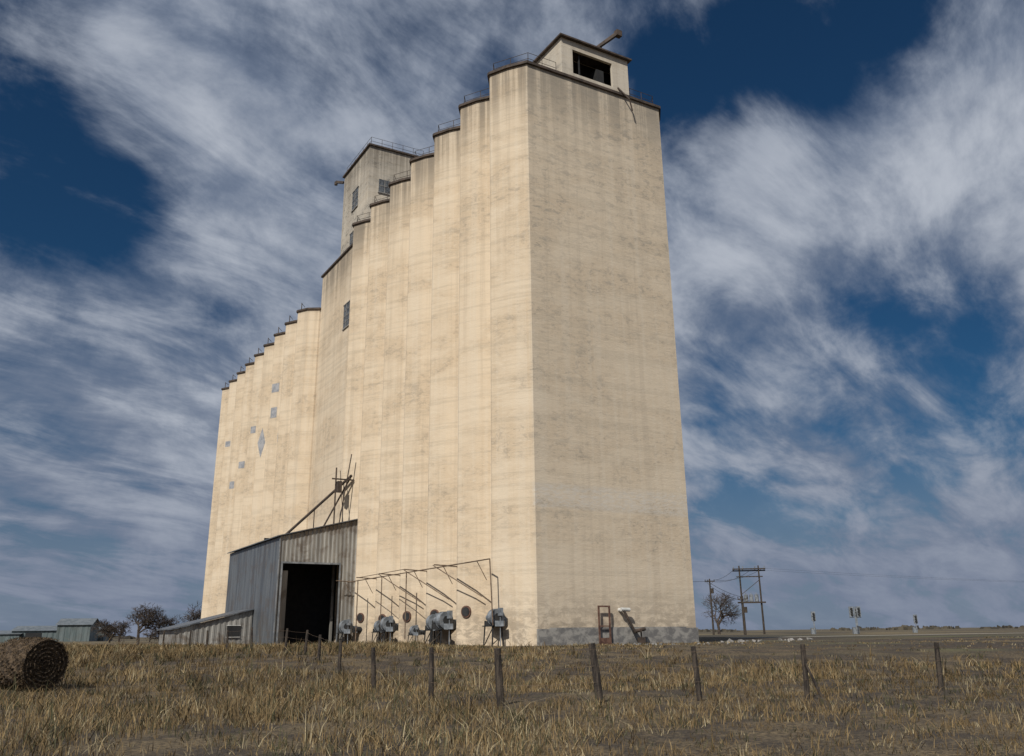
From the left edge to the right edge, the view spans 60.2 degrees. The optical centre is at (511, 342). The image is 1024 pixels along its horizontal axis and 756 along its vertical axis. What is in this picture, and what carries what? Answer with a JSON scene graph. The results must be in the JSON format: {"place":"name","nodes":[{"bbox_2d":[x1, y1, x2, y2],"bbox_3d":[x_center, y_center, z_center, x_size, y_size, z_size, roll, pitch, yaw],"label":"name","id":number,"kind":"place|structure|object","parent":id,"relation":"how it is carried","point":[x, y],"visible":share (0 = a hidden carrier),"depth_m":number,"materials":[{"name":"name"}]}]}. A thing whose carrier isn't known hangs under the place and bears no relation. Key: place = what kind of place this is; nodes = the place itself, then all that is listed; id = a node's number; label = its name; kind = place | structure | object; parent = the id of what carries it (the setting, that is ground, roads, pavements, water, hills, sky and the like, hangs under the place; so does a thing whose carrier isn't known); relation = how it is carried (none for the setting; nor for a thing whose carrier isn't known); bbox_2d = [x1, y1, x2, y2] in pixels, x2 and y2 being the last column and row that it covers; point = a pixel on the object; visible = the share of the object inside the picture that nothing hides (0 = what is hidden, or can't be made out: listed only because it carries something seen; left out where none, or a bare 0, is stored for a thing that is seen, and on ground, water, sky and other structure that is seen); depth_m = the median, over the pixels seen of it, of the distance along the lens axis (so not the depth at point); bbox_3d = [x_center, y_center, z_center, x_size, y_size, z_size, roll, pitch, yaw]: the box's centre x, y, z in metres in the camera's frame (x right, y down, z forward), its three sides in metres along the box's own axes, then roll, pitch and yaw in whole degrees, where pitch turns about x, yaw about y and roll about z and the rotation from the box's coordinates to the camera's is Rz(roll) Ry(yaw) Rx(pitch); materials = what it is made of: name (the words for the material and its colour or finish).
{"place":"outdoors","nodes":[
{"label":"outdoors","id":0,"kind":"place"},
{"bbox_2d":[0,627,1023,755],"bbox_3d":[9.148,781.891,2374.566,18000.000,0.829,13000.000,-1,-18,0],"label":"ground","id":1,"kind":"structure","parent":0,"point":[1008,653],"depth_m":19.70,"materials":[{"name":"brown plant"}]},
{"bbox_2d":[0,630,21,641],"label":"farm shed","id":2,"kind":"structure","parent":1,"relation":"on","point":[5,635],"depth_m":203.79,"materials":[{"name":"grey metal"}]},
{"bbox_2d":[0,636,70,691],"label":"round hay bale","id":3,"kind":"object","parent":1,"relation":"on","point":[40,661],"visible":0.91,"depth_m":26.26,"materials":[{"name":"brown plant"}]},
{"bbox_2d":[10,626,111,640],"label":"metal barn","id":4,"kind":"structure","parent":1,"relation":"on","point":[30,632],"depth_m":206.24,"materials":[{"name":"grey metal"}]},
{"bbox_2d":[25,633,40,638],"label":"doors","id":5,"kind":"structure","parent":4,"relation":"in","point":[30,635],"depth_m":205.29,"materials":[{"name":"grey metal"}]},
{"bbox_2d":[55,618,98,641],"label":"metal barn","id":6,"kind":"structure","parent":1,"relation":"on","point":[73,629],"depth_m":198.47,"materials":[{"name":"grey metal"}]},
{"bbox_2d":[89,619,124,642],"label":"bare tree","id":7,"kind":"object","parent":1,"relation":"on","point":[107,627],"visible":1,"depth_m":133.64,"materials":[{"name":"brown plant"}]},
{"bbox_2d":[113,621,131,641],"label":"bare tree","id":8,"kind":"object","parent":1,"relation":"on","point":[124,626],"visible":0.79,"depth_m":147.08,"materials":[{"name":"brown plant"}]},
{"bbox_2d":[125,602,165,642],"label":"bare tree","id":9,"kind":"object","parent":1,"relation":"on","point":[145,620],"visible":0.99,"depth_m":133.38,"materials":[{"name":"brown plant"}]},
{"bbox_2d":[142,627,157,641],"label":"bare tree","id":10,"kind":"object","parent":1,"relation":"on","point":[152,635],"visible":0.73,"depth_m":142.45,"materials":[{"name":"brown plant"}]},
{"bbox_2d":[140,611,175,641],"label":"bare tree","id":11,"kind":"object","parent":1,"relation":"on","point":[169,622],"visible":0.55,"depth_m":136.79,"materials":[{"name":"brown plant"}]},
{"bbox_2d":[161,600,201,625],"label":"bare tree","id":12,"kind":"object","parent":1,"relation":"on","point":[197,613],"visible":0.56,"depth_m":141.73,"materials":[{"name":"brown plant"}]},
{"bbox_2d":[156,519,357,645],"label":"drive through shed","id":13,"kind":"structure","parent":1,"relation":"on","point":[277,585],"depth_m":76.39,"materials":[{"name":"metal"}]},
{"bbox_2d":[285,454,352,533],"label":"grain spout","id":14,"kind":"object","parent":13,"relation":"on","point":[338,486],"visible":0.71,"depth_m":80.44,"materials":[{"name":"grey metal"}]},
{"bbox_2d":[336,619,361,643],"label":"aeration fan","id":15,"kind":"object","parent":1,"relation":"on","point":[347,627],"visible":0.92,"depth_m":72.65},
{"bbox_2d":[371,620,394,642],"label":"aeration fan","id":16,"kind":"object","parent":1,"relation":"on","point":[376,626],"visible":0.48,"depth_m":68.22},
{"bbox_2d":[377,616,398,641],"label":"aeration fan","id":17,"kind":"object","parent":1,"relation":"on","point":[388,624],"visible":0.86,"depth_m":66.66},
{"bbox_2d":[407,625,424,640],"bbox_3d":[-6.625,20.904,63.016,1.482,1.423,1.230,10,-21,-28],"label":"aeration fan","id":18,"kind":"object","parent":1,"relation":"on","point":[415,629],"visible":0.88,"depth_m":62.73},
{"bbox_2d":[423,613,455,644],"bbox_3d":[-4.771,19.705,60.512,2.347,2.170,1.947,8,-20,-24],"label":"aeration fan","id":19,"kind":"object","parent":1,"relation":"on","point":[429,619],"visible":0.47,"depth_m":60.13},
{"bbox_2d":[429,610,455,644],"bbox_3d":[-4.033,19.142,59.026,2.470,2.305,2.050,13,-23,-36],"label":"aeration fan","id":20,"kind":"object","parent":1,"relation":"on","point":[443,620],"visible":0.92,"depth_m":58.42},
{"bbox_2d":[201,29,698,645],"bbox_3d":[-16.051,5.757,99.654,17.885,55.170,90.630,10,-21,-28],"label":"grain elevator","id":21,"kind":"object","parent":1,"relation":"on","point":[469,363],"visible":0.97,"depth_m":64.46,"materials":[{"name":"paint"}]},
{"bbox_2d":[342,179,389,330],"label":"louvre windows","id":22,"kind":"structure","parent":21,"relation":"in","point":[383,184],"depth_m":98.45,"materials":[{"name":"metal"}]},
{"bbox_2d":[482,608,505,645],"bbox_3d":[-0.492,17.270,53.460,2.223,2.284,1.845,10,-21,-28],"label":"aeration fan","id":23,"kind":"object","parent":1,"relation":"on","point":[499,618],"visible":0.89,"depth_m":53.00},
{"bbox_2d":[113,625,1023,638],"bbox_3d":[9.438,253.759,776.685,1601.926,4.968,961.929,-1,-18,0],"label":"distant trees","id":24,"kind":"object","parent":1,"relation":"on","point":[904,627],"visible":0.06,"depth_m":451.69,"materials":[{"name":"brown plant"}]},
{"bbox_2d":[137,627,1023,706],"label":"wire fence","id":25,"kind":"object","parent":1,"relation":"on","point":[592,649],"visible":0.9,"depth_m":20.55,"materials":[{"name":"brown wood"}]},
{"bbox_2d":[619,642,743,645],"bbox_3d":[9.992,17.209,50.347,8.109,0.248,1.426,-1,-18,0],"label":"rubble pile","id":26,"kind":"object","parent":1,"relation":"on","point":[671,643],"visible":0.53,"depth_m":50.25,"materials":[{"name":"stone"}]},
{"bbox_2d":[705,579,714,634],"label":"utility pole","id":27,"kind":"object","parent":1,"relation":"on","point":[711,589],"visible":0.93,"depth_m":161.10,"materials":[{"name":"brown wood"}]},
{"bbox_2d":[701,591,741,633],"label":"bare tree","id":28,"kind":"object","parent":1,"relation":"on","point":[729,613],"visible":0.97,"depth_m":177.19,"materials":[{"name":"brown plant"}]},
{"bbox_2d":[737,596,747,634],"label":"utility pole","id":29,"kind":"object","parent":1,"relation":"on","point":[744,609],"visible":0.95,"depth_m":141.28,"materials":[{"name":"brown wood"}]},
{"bbox_2d":[732,565,765,633],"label":"utility pole frame","id":30,"kind":"object","parent":1,"relation":"on","point":[739,569],"visible":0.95,"depth_m":163.30,"materials":[{"name":"brown wood"}]},
{"bbox_2d":[695,568,1004,600],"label":"power lines","id":31,"kind":"object","parent":30,"relation":"hanging from","point":[802,572],"visible":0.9,"depth_m":164.51,"materials":[{"name":"black metal"}]},
{"bbox_2d":[721,638,789,641],"bbox_3d":[15.865,19.769,58.393,4.143,0.419,2.622,5,-19,-15],"label":"rubble pile","id":32,"kind":"object","parent":1,"relation":"on","point":[742,640],"visible":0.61,"depth_m":58.16,"materials":[{"name":"grey stone"}]},
{"bbox_2d":[760,638,812,640],"bbox_3d":[20.013,21.549,63.980,3.430,0.376,2.214,2,-18,-7],"label":"rubble pile","id":33,"kind":"object","parent":1,"relation":"on","point":[790,639],"visible":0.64,"depth_m":63.80,"materials":[{"name":"white stone"}]},
{"bbox_2d":[810,612,815,633],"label":"railroad signal","id":34,"kind":"object","parent":1,"relation":"on","point":[813,618],"visible":0.92,"depth_m":142.91,"materials":[{"name":"grey metal"}]},
{"bbox_2d":[848,606,860,633],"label":"railroad signal","id":35,"kind":"object","parent":1,"relation":"on","point":[851,615],"visible":0.98,"depth_m":134.46,"materials":[{"name":"grey metal"}]},
{"bbox_2d":[853,608,859,633],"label":"railroad signal","id":36,"kind":"object","parent":1,"relation":"on","point":[857,621],"visible":0.27,"depth_m":137.11,"materials":[{"name":"grey metal"}]},
{"bbox_2d":[912,615,917,632],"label":"railroad signal","id":37,"kind":"object","parent":1,"relation":"on","point":[915,629],"visible":0.9,"depth_m":153.25,"materials":[{"name":"grey metal"}]},
{"bbox_2d":[0,0,1023,636],"label":"sky","id":38,"kind":"structure","parent":0,"point":[844,179],"materials":[{"name":"blue"}]},
{"bbox_2d":[739,633,996,637],"bbox_3d":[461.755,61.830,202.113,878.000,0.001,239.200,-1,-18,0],"label":"gravel road","id":39,"kind":"structure","parent":0,"point":[862,635],"depth_m":100.40,"materials":[{"name":"grey gravel"}]}
]}

